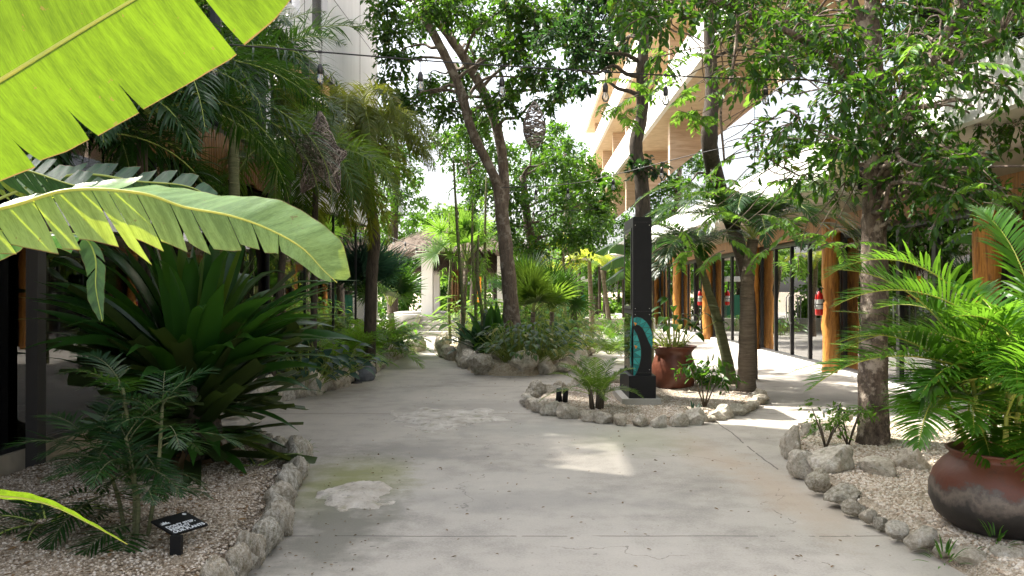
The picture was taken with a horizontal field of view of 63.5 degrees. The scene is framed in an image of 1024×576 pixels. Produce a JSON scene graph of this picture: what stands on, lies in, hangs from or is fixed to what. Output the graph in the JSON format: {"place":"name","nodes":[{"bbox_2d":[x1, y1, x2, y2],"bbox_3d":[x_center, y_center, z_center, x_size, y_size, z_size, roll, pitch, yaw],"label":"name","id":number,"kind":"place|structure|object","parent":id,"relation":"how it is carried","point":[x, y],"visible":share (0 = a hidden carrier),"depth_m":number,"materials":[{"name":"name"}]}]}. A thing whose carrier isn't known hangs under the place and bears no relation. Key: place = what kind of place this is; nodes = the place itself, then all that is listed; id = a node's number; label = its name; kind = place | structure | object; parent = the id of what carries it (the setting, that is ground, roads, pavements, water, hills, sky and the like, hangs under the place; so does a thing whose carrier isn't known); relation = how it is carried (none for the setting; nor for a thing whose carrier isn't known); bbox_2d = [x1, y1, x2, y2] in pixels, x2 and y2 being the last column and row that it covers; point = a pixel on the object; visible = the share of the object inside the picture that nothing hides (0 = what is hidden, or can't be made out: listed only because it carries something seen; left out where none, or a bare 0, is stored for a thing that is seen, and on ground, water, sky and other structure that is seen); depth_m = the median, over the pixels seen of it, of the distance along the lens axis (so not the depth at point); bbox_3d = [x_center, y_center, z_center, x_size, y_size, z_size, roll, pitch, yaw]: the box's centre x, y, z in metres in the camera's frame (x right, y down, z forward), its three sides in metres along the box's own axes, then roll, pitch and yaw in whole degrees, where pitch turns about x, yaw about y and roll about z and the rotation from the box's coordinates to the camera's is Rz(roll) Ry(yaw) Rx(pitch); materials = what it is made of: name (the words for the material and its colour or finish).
{"place":"outdoors","nodes":[
{"label":"outdoors","id":0,"kind":"place"},
{"bbox_2d":[378,292,621,315],"bbox_3d":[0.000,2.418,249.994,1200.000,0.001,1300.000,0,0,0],"label":"ground","id":1,"kind":"structure","parent":0,"point":[419,303],"depth_m":150.87,"materials":[{"name":"beige soil"}]},
{"bbox_2d":[0,0,349,321],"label":"banana plant","id":2,"kind":"object","parent":1,"relation":"on","point":[78,59],"visible":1,"depth_m":2.12,"materials":[{"name":"plant"}]},
{"bbox_2d":[0,0,377,476],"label":"shop building","id":3,"kind":"structure","parent":1,"relation":"on","point":[32,382],"depth_m":8.30,"materials":[{"name":"grey"}]},
{"bbox_2d":[163,0,265,146],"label":"window","id":4,"kind":"structure","parent":3,"relation":"in","point":[203,5],"depth_m":11.14,"materials":[{"name":"glass"}]},
{"bbox_2d":[271,25,337,183],"bbox_3d":[-3.809,-3.161,15.260,0.150,2.180,4.111,0,0,3],"label":"window","id":5,"kind":"structure","parent":3,"relation":"in","point":[281,101],"depth_m":14.38,"materials":[{"name":"glass"}]},
{"bbox_2d":[378,257,441,318],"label":"background bush","id":6,"kind":"object","parent":1,"relation":"on","point":[401,306],"visible":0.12,"depth_m":46.94,"materials":[{"name":"green plant"}]},
{"bbox_2d":[581,0,1023,415],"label":"apartment building","id":7,"kind":"structure","parent":1,"relation":"on","point":[792,326],"depth_m":18.17,"materials":[{"name":"paint"}]},
{"bbox_2d":[378,0,621,291],"label":"sky","id":8,"kind":"structure","parent":0,"point":[437,184],"materials":[{"name":"white"}]},
{"bbox_2d":[523,0,545,147],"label":"wicker drop pendant","id":9,"kind":"object","parent":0,"point":[527,132],"visible":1,"depth_m":10.94,"materials":[{"name":"black"}]},
{"bbox_2d":[220,312,1001,575],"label":"path","id":10,"kind":"structure","parent":0,"point":[673,518],"depth_m":6.59,"materials":[{"name":"concrete"}]},
{"bbox_2d":[0,489,126,543],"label":"banana leaf","id":11,"kind":"object","parent":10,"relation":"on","point":[10,495],"visible":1,"depth_m":2.64,"materials":[{"name":"plant"}]},
{"bbox_2d":[0,443,284,575],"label":"gravel","id":12,"kind":"structure","parent":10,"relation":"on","point":[153,535],"depth_m":5.30,"materials":[{"name":"gravel"}]},
{"bbox_2d":[0,492,113,542],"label":"cycad","id":13,"kind":"object","parent":12,"relation":"on","point":[36,507],"visible":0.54,"depth_m":5.25,"materials":[{"name":"plant"}]},
{"bbox_2d":[0,154,217,207],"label":"banana plant","id":14,"kind":"object","parent":12,"relation":"on","point":[70,176],"visible":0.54,"depth_m":4.22,"materials":[{"name":"plant"}]},
{"bbox_2d":[3,349,246,557],"bbox_3d":[-2.318,1.024,4.959,1.375,1.310,1.151,0,0,0],"label":"parlour palm","id":15,"kind":"object","parent":12,"relation":"on","point":[133,466],"visible":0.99,"depth_m":4.93,"materials":[{"name":"green plant"}]},
{"bbox_2d":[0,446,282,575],"bbox_3d":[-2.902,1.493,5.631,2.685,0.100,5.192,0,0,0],"label":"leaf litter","id":16,"kind":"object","parent":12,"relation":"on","point":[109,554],"visible":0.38,"depth_m":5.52,"materials":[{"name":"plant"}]},
{"bbox_2d":[6,43,314,211],"bbox_3d":[-3.592,-0.210,6.630,3.315,3.664,3.104,0,0,40],"label":"feather palm","id":17,"kind":"object","parent":12,"relation":"on","point":[131,138],"visible":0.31,"depth_m":6.92,"materials":[{"name":"green plant"}]},
{"bbox_2d":[151,511,207,555],"bbox_3d":[-1.911,1.457,4.774,0.271,0.236,0.283,0,0,29],"label":"plant sign","id":18,"kind":"object","parent":12,"relation":"on","point":[174,526],"visible":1,"depth_m":4.76,"materials":[{"name":"black paint"}]},
{"bbox_2d":[26,20,342,454],"bbox_3d":[-3.308,-0.487,7.392,3.823,4.138,3.718,0,0,0],"label":"feather palm","id":19,"kind":"object","parent":12,"relation":"on","point":[209,100],"visible":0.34,"depth_m":7.54,"materials":[{"name":"green plant"}]},
{"bbox_2d":[287,111,346,193],"bbox_3d":[-1.884,-2.288,8.008,0.577,2.754,0.310,0,0,0],"label":"wicker star pendant","id":20,"kind":"object","parent":19,"relation":"hanging from","point":[341,152],"visible":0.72,"depth_m":7.95,"materials":[{"name":"black"}]},
{"bbox_2d":[22,231,360,488],"bbox_3d":[-2.671,0.657,7.139,2.747,2.623,2.638,0,0,0],"label":"giant strap plant","id":21,"kind":"object","parent":12,"relation":"on","point":[202,317],"visible":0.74,"depth_m":6.75,"materials":[{"name":"green plant"}]},
{"bbox_2d":[199,554,234,575],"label":"edging rock","id":22,"kind":"object","parent":10,"relation":"on","point":[215,565],"visible":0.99,"depth_m":4.15,"materials":[{"name":"stone"}]},
{"bbox_2d":[225,542,252,575],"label":"edging rock","id":23,"kind":"object","parent":10,"relation":"on","point":[238,556],"visible":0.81,"depth_m":4.49,"materials":[{"name":"stone"}]},
{"bbox_2d":[236,530,265,569],"bbox_3d":[-1.514,1.564,4.795,0.181,0.355,0.184,4,-2,8],"label":"edging rock","id":24,"kind":"object","parent":10,"relation":"on","point":[255,543],"visible":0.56,"depth_m":4.74,"materials":[{"name":"stone"}]},
{"bbox_2d":[252,516,280,556],"bbox_3d":[-1.492,1.535,4.997,0.176,0.316,0.189,0,0,-36],"label":"edging rock","id":25,"kind":"object","parent":10,"relation":"on","point":[268,527],"visible":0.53,"depth_m":4.93,"materials":[{"name":"stone"}]},
{"bbox_2d":[160,2,381,402],"bbox_3d":[-3.574,-1.103,10.324,3.762,5.380,3.298,0,0,0],"label":"feather palm","id":26,"kind":"object","parent":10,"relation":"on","point":[233,170],"visible":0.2,"depth_m":10.12,"materials":[{"name":"plant"}]},
{"bbox_2d":[263,480,296,507],"bbox_3d":[-1.630,1.524,5.867,0.241,0.313,0.232,-16,7,-4],"label":"edging rock","id":27,"kind":"object","parent":10,"relation":"on","point":[286,490],"visible":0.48,"depth_m":5.81,"materials":[{"name":"stone"}]},
{"bbox_2d":[269,499,294,535],"bbox_3d":[-1.530,1.531,5.421,0.194,0.276,0.228,-4,-6,-31],"label":"edging rock","id":28,"kind":"object","parent":10,"relation":"on","point":[282,508],"visible":0.43,"depth_m":5.37,"materials":[{"name":"stone"}]},
{"bbox_2d":[277,467,299,504],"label":"edging rock","id":29,"kind":"object","parent":10,"relation":"on","point":[288,475],"visible":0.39,"depth_m":6.15,"materials":[{"name":"stone"}]},
{"bbox_2d":[281,435,312,462],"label":"edging rock","id":30,"kind":"object","parent":10,"relation":"on","point":[303,445],"visible":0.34,"depth_m":7.18,"materials":[{"name":"stone"}]},
{"bbox_2d":[315,481,395,511],"bbox_3d":[-1.212,1.608,6.461,0.930,0.068,1.194,0,0,0],"label":"limestone outcrop","id":31,"kind":"object","parent":10,"relation":"on","point":[357,494],"visible":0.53,"depth_m":6.36,"materials":[{"name":"stone"}]},
{"bbox_2d":[276,72,445,372],"bbox_3d":[-3.424,-1.121,15.151,4.519,5.547,3.635,0,0,0],"label":"feather palm","id":32,"kind":"object","parent":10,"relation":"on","point":[375,125],"visible":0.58,"depth_m":14.75,"materials":[{"name":"green plant"}]},
{"bbox_2d":[378,112,431,312],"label":"garden tree","id":33,"kind":"object","parent":10,"relation":"on","point":[413,222],"visible":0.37,"depth_m":35.94,"materials":[{"name":"green plant"}]},
{"bbox_2d":[388,407,510,433],"bbox_3d":[-0.843,1.621,10.353,2.015,0.066,2.461,0,0,0],"label":"limestone outcrop","id":34,"kind":"object","parent":10,"relation":"on","point":[428,420],"visible":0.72,"depth_m":10.18,"materials":[{"name":"stone"}]},
{"bbox_2d":[382,220,552,336],"bbox_3d":[-2.099,-0.608,33.226,8.045,4.630,8.828,0,0,0],"label":"palapa hut","id":35,"kind":"object","parent":10,"relation":"on","point":[431,292],"visible":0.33,"depth_m":31.36,"materials":[{"name":"paint"}]},
{"bbox_2d":[466,353,493,374],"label":"edging rock","id":36,"kind":"object","parent":10,"relation":"on","point":[478,363],"visible":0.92,"depth_m":15.67,"materials":[{"name":"stone"}]},
{"bbox_2d":[450,339,581,375],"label":"planting bed soil","id":37,"kind":"structure","parent":10,"relation":"on","point":[499,368],"depth_m":15.60,"materials":[{"name":"gravel"}]},
{"bbox_2d":[436,213,462,343],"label":"bamboo stem","id":38,"kind":"object","parent":37,"relation":"on","point":[451,272],"visible":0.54,"depth_m":21.48,"materials":[{"name":"green plant"}]},
{"bbox_2d":[411,203,496,341],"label":"fan palm","id":39,"kind":"object","parent":37,"relation":"on","point":[437,248],"visible":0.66,"depth_m":20.96,"materials":[{"name":"green plant"}]},
{"bbox_2d":[419,203,497,332],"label":"fan palm","id":40,"kind":"object","parent":37,"relation":"on","point":[437,226],"visible":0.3,"depth_m":22.46,"materials":[{"name":"green plant"}]},
{"bbox_2d":[422,294,502,346],"bbox_3d":[-1.267,0.818,21.002,2.404,1.310,3.425,0,0,-19],"label":"banana like plant","id":41,"kind":"object","parent":37,"relation":"on","point":[442,326],"visible":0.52,"depth_m":20.57,"materials":[{"name":"green plant"}]},
{"bbox_2d":[446,160,489,338],"bbox_3d":[-0.956,-0.660,18.552,1.153,4.443,0.909,0,0,0],"label":"bamboo stem","id":42,"kind":"object","parent":37,"relation":"on","point":[458,250],"visible":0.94,"depth_m":18.56,"materials":[{"name":"green plant"}]},
{"bbox_2d":[464,203,491,320],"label":"bamboo stem","id":43,"kind":"object","parent":37,"relation":"on","point":[473,270],"visible":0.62,"depth_m":19.59,"materials":[{"name":"green plant"}]},
{"bbox_2d":[354,0,603,351],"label":"forked tree","id":44,"kind":"object","parent":37,"relation":"on","point":[424,17],"visible":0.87,"depth_m":17.15,"materials":[{"name":"green plant"}]},
{"bbox_2d":[468,235,500,352],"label":"bamboo stem","id":45,"kind":"object","parent":37,"relation":"on","point":[480,303],"visible":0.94,"depth_m":18.18,"materials":[{"name":"green plant"}]},
{"bbox_2d":[440,306,529,353],"bbox_3d":[-0.531,0.908,17.907,2.269,1.081,1.846,0,0,0],"label":"strap leaf plant","id":46,"kind":"object","parent":37,"relation":"on","point":[487,321],"visible":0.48,"depth_m":17.70,"materials":[{"name":"plant"}]},
{"bbox_2d":[475,176,515,308],"bbox_3d":[-0.425,-0.599,20.315,1.071,4.331,0.649,0,0,0],"label":"bamboo stem","id":47,"kind":"object","parent":37,"relation":"on","point":[484,207],"visible":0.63,"depth_m":20.37,"materials":[{"name":"green plant"}]},
{"bbox_2d":[487,251,553,322],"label":"fan palm","id":48,"kind":"object","parent":37,"relation":"on","point":[498,282],"visible":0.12,"depth_m":23.01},
{"bbox_2d":[474,320,589,362],"bbox_3d":[0.364,1.038,16.210,2.306,0.839,2.460,0,0,0],"label":"leafy shrub","id":49,"kind":"object","parent":37,"relation":"on","point":[508,349],"visible":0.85,"depth_m":15.83,"materials":[{"name":"green plant"}]},
{"bbox_2d":[490,254,578,329],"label":"fan palm","id":50,"kind":"object","parent":37,"relation":"on","point":[534,286],"visible":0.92,"depth_m":19.14,"materials":[{"name":"plant"}]},
{"bbox_2d":[495,320,592,359],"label":"leafy shrub","id":51,"kind":"object","parent":37,"relation":"on","point":[555,329],"visible":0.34,"depth_m":16.71,"materials":[{"name":"green plant"}]},
{"bbox_2d":[524,257,597,336],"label":"fan palm","id":52,"kind":"object","parent":37,"relation":"on","point":[576,302],"visible":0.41,"depth_m":20.34,"materials":[{"name":"plant"}]},
{"bbox_2d":[520,301,609,339],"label":"leafy shrub","id":53,"kind":"object","parent":37,"relation":"on","point":[562,318],"visible":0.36,"depth_m":22.16,"materials":[{"name":"green plant"}]},
{"bbox_2d":[582,331,623,355],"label":"leafy shrub","id":54,"kind":"object","parent":37,"relation":"on","point":[612,346],"visible":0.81,"depth_m":18.51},
{"bbox_2d":[424,114,621,329],"bbox_3d":[0.214,-1.789,25.834,6.375,6.957,5.364,0,0,0],"label":"dense tree","id":55,"kind":"object","parent":10,"relation":"on","point":[468,160],"visible":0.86,"depth_m":25.02,"materials":[{"name":"green plant"}]},
{"bbox_2d":[507,350,538,371],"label":"edging rock","id":56,"kind":"object","parent":10,"relation":"on","point":[526,362],"visible":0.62,"depth_m":15.52,"materials":[{"name":"stone"}]},
{"bbox_2d":[556,404,577,418],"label":"edging rock","id":57,"kind":"object","parent":10,"relation":"on","point":[564,411],"visible":0.9,"depth_m":10.31,"materials":[{"name":"stone"}]},
{"bbox_2d":[521,119,623,275],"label":"pale green tree","id":58,"kind":"object","parent":10,"relation":"on","point":[600,184],"visible":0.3,"depth_m":40.16,"materials":[{"name":"green plant"}]},
{"bbox_2d":[542,258,621,317],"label":"background tree","id":59,"kind":"object","parent":10,"relation":"on","point":[595,283],"visible":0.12,"depth_m":45.52,"materials":[{"name":"green plant"}]},
{"bbox_2d":[565,249,616,334],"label":"yellow palm","id":60,"kind":"object","parent":10,"relation":"on","point":[600,259],"visible":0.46,"depth_m":28.93,"materials":[{"name":"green plant"}]},
{"bbox_2d":[573,255,618,326],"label":"yellow palm","id":61,"kind":"object","parent":10,"relation":"on","point":[606,301],"visible":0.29,"depth_m":30.94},
{"bbox_2d":[523,0,672,216],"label":"slender tree","id":62,"kind":"object","parent":10,"relation":"on","point":[636,160],"visible":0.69,"depth_m":14.51,"materials":[{"name":"green plant"}]},
{"bbox_2d":[564,254,662,317],"bbox_3d":[4.529,0.142,37.000,4.200,3.155,3.000,0,0,0],"label":"garden shelter","id":63,"kind":"object","parent":10,"relation":"on","point":[599,287],"visible":0.12,"depth_m":37.93,"materials":[{"name":"brown wood"}]},
{"bbox_2d":[595,234,686,361],"bbox_3d":[2.692,0.251,17.436,2.169,2.810,0.769,0,0,-26],"label":"banana plant","id":64,"kind":"object","parent":10,"relation":"on","point":[618,262],"visible":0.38,"depth_m":17.30,"materials":[{"name":"plant"}]},
{"bbox_2d":[540,381,752,424],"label":"planting bed gravel","id":65,"kind":"structure","parent":10,"relation":"on","point":[629,418],"depth_m":11.29,"materials":[{"name":"gravel"}]},
{"bbox_2d":[539,355,644,409],"bbox_3d":[0.989,1.225,10.542,1.326,0.766,1.193,0,0,0],"label":"cycad","id":66,"kind":"object","parent":65,"relation":"on","point":[588,381],"visible":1,"depth_m":10.50,"materials":[{"name":"green plant"}]},
{"bbox_2d":[613,217,660,404],"bbox_3d":[1.734,0.342,11.599,0.542,2.590,1.240,0,0,0],"label":"information totem","id":67,"kind":"object","parent":65,"relation":"on","point":[638,344],"visible":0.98,"depth_m":11.10,"materials":[{"name":"metal"}]},
{"bbox_2d":[652,344,696,388],"bbox_3d":[2.560,1.252,13.096,0.720,0.680,0.720,0,0,0],"label":"terracotta pot","id":68,"kind":"object","parent":65,"relation":"on","point":[665,360],"visible":0.76,"depth_m":12.82,"materials":[{"name":"ceramic"}]},
{"bbox_2d":[652,296,729,346],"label":"potted shrub","id":69,"kind":"object","parent":68,"relation":"in","point":[677,328],"visible":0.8,"depth_m":13.00,"materials":[{"name":"green plant"}]},
{"bbox_2d":[603,218,761,384],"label":"christmas palm","id":70,"kind":"object","parent":65,"relation":"on","point":[700,239],"visible":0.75,"depth_m":13.33,"materials":[{"name":"plant"}]},
{"bbox_2d":[671,354,747,406],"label":"sapling","id":71,"kind":"object","parent":65,"relation":"on","point":[700,373],"visible":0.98,"depth_m":10.67,"materials":[{"name":"green plant"}]},
{"bbox_2d":[628,171,888,392],"bbox_3d":[3.676,-0.070,12.565,3.876,3.301,2.867,0,0,0],"label":"christmas palm","id":72,"kind":"object","parent":65,"relation":"on","point":[741,204],"visible":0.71,"depth_m":12.43,"materials":[{"name":"plant"}]},
{"bbox_2d":[675,0,856,378],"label":"leaning tree","id":73,"kind":"object","parent":65,"relation":"on","point":[711,159],"visible":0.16,"depth_m":12.01,"materials":[{"name":"green plant"}]},
{"bbox_2d":[686,407,707,424],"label":"edging rock","id":74,"kind":"object","parent":10,"relation":"on","point":[697,415],"visible":0.79,"depth_m":9.84,"materials":[{"name":"stone"}]},
{"bbox_2d":[779,425,801,459],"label":"edging rock","id":75,"kind":"object","parent":10,"relation":"on","point":[789,440],"visible":0.72,"depth_m":7.82,"materials":[{"name":"stone"}]},
{"bbox_2d":[840,497,866,515],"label":"edging rock","id":76,"kind":"object","parent":10,"relation":"on","point":[851,506],"visible":0.84,"depth_m":5.79,"materials":[{"name":"stone"}]},
{"bbox_2d":[885,520,909,539],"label":"edging rock","id":77,"kind":"object","parent":10,"relation":"on","point":[897,529],"visible":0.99,"depth_m":5.23,"materials":[{"name":"stone"}]},
{"bbox_2d":[796,419,1023,575],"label":"planting bed gravel","id":78,"kind":"structure","parent":10,"relation":"on","point":[981,569],"depth_m":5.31,"materials":[{"name":"gravel"}]},
{"bbox_2d":[786,449,812,479],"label":"edging rock","id":79,"kind":"object","parent":78,"relation":"on","point":[798,466],"visible":0.77,"depth_m":6.97,"materials":[{"name":"stone"}]},
{"bbox_2d":[593,0,1023,445],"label":"scaly barked tree","id":80,"kind":"object","parent":78,"relation":"on","point":[880,109],"visible":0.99,"depth_m":7.54,"materials":[{"name":"green plant"}]},
{"bbox_2d":[210,44,882,105],"bbox_3d":[0.457,-1.768,7.086,6.230,0.312,0.292,0,0,-12],"label":"string light","id":81,"kind":"object","parent":80,"relation":"hanging from","point":[501,80],"visible":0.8,"depth_m":7.10,"materials":[{"name":"black"}]},
{"bbox_2d":[501,111,856,200],"bbox_3d":[2.008,-1.603,10.732,4.994,0.685,0.577,0,0,37],"label":"string light","id":82,"kind":"object","parent":80,"relation":"hanging from","point":[613,182],"visible":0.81,"depth_m":11.43,"materials":[{"name":"black"}]},
{"bbox_2d":[804,467,830,492],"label":"edging rock","id":83,"kind":"object","parent":78,"relation":"on","point":[817,480],"visible":0.95,"depth_m":6.41,"materials":[{"name":"stone"}]},
{"bbox_2d":[798,398,854,446],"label":"weed","id":84,"kind":"object","parent":78,"relation":"on","point":[816,421],"visible":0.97,"depth_m":7.81,"materials":[{"name":"green plant"}]},
{"bbox_2d":[806,444,854,473],"bbox_3d":[2.686,1.462,6.954,0.412,0.267,0.399,-2,5,-8],"label":"edging rock","id":85,"kind":"object","parent":78,"relation":"on","point":[834,459],"visible":0.79,"depth_m":6.88,"materials":[{"name":"stone"}]},
{"bbox_2d":[823,483,860,503],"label":"edging rock","id":86,"kind":"object","parent":78,"relation":"on","point":[839,493],"visible":0.77,"depth_m":6.07,"materials":[{"name":"stone"}]},
{"bbox_2d":[821,401,879,444],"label":"weed","id":87,"kind":"object","parent":78,"relation":"on","point":[865,415],"visible":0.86,"depth_m":7.91,"materials":[{"name":"green plant"}]},
{"bbox_2d":[857,455,896,477],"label":"edging rock","id":88,"kind":"object","parent":78,"relation":"on","point":[878,465],"visible":0.69,"depth_m":6.71,"materials":[{"name":"stone"}]},
{"bbox_2d":[791,264,1023,439],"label":"areca palm","id":89,"kind":"object","parent":78,"relation":"on","point":[906,367],"visible":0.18,"depth_m":8.22,"materials":[{"name":"plant"}]},
{"bbox_2d":[893,446,930,470],"bbox_3d":[3.415,1.494,7.052,0.264,0.299,0.288,0,0,-22],"label":"edging rock","id":90,"kind":"object","parent":78,"relation":"on","point":[908,457],"visible":0.67,"depth_m":6.97,"materials":[{"name":"stone"}]},
{"bbox_2d":[950,545,986,564],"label":"edging rock","id":91,"kind":"object","parent":78,"relation":"on","point":[973,555],"visible":0.86,"depth_m":4.71,"materials":[{"name":"stone"}]},
{"bbox_2d":[928,440,1023,540],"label":"clay pot","id":92,"kind":"object","parent":78,"relation":"on","point":[965,493],"visible":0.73,"depth_m":4.97,"materials":[{"name":"ceramic"}]},
{"bbox_2d":[803,203,1023,480],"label":"potted areca palm","id":93,"kind":"object","parent":92,"relation":"in","point":[996,356],"visible":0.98,"depth_m":5.12,"materials":[{"name":"plant"}]},
{"bbox_2d":[988,545,1023,557],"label":"edging rock","id":94,"kind":"object","parent":78,"relation":"on","point":[1002,550],"visible":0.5,"depth_m":4.68,"materials":[{"name":"stone"}]},
{"bbox_2d":[903,525,937,549],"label":"edging rock","id":95,"kind":"object","parent":10,"relation":"on","point":[922,537],"visible":0.95,"depth_m":5.00,"materials":[{"name":"stone"}]},
{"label":"planting bed soil","id":96,"kind":"structure","parent":0,"visible":0},
{"bbox_2d":[213,100,410,375],"bbox_3d":[-3.237,-0.557,12.248,3.664,4.304,3.564,0,0,0],"label":"feather palm","id":97,"kind":"object","parent":96,"relation":"on","point":[356,148],"visible":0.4,"depth_m":11.79,"materials":[{"name":"green plant"}]},
{"bbox_2d":[261,350,363,389],"bbox_3d":[-3.055,1.185,12.664,1.585,0.622,1.659,0,0,0],"label":"leafy shrub","id":98,"kind":"object","parent":96,"relation":"on","point":[319,383],"visible":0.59,"depth_m":12.54,"materials":[{"name":"green plant"}]},
{"bbox_2d":[282,339,387,376],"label":"leafy shrub","id":99,"kind":"object","parent":96,"relation":"on","point":[327,352],"visible":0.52,"depth_m":13.61,"materials":[{"name":"green plant"}]},
{"bbox_2d":[273,121,420,360],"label":"feather palm","id":100,"kind":"object","parent":96,"relation":"on","point":[321,219],"visible":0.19,"depth_m":14.83,"materials":[{"name":"green plant"}]},
{"bbox_2d":[295,330,398,371],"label":"areca palm","id":101,"kind":"object","parent":96,"relation":"on","point":[326,343],"visible":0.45,"depth_m":14.95,"materials":[{"name":"plant"}]},
{"bbox_2d":[330,317,439,368],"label":"areca palm","id":102,"kind":"object","parent":96,"relation":"on","point":[353,331],"visible":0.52,"depth_m":17.23,"materials":[{"name":"plant"}]},
{"bbox_2d":[360,232,417,293],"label":"fan palm","id":103,"kind":"object","parent":96,"relation":"on","point":[387,268],"visible":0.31,"depth_m":20.30,"materials":[{"name":"green plant"}]},
{"bbox_2d":[378,250,426,331],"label":"fan palm","id":104,"kind":"object","parent":96,"relation":"on","point":[404,288],"visible":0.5,"depth_m":22.40,"materials":[{"name":"plant"}]},
{"bbox_2d":[361,313,445,355],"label":"leafy shrub","id":105,"kind":"object","parent":96,"relation":"on","point":[394,317],"visible":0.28,"depth_m":19.86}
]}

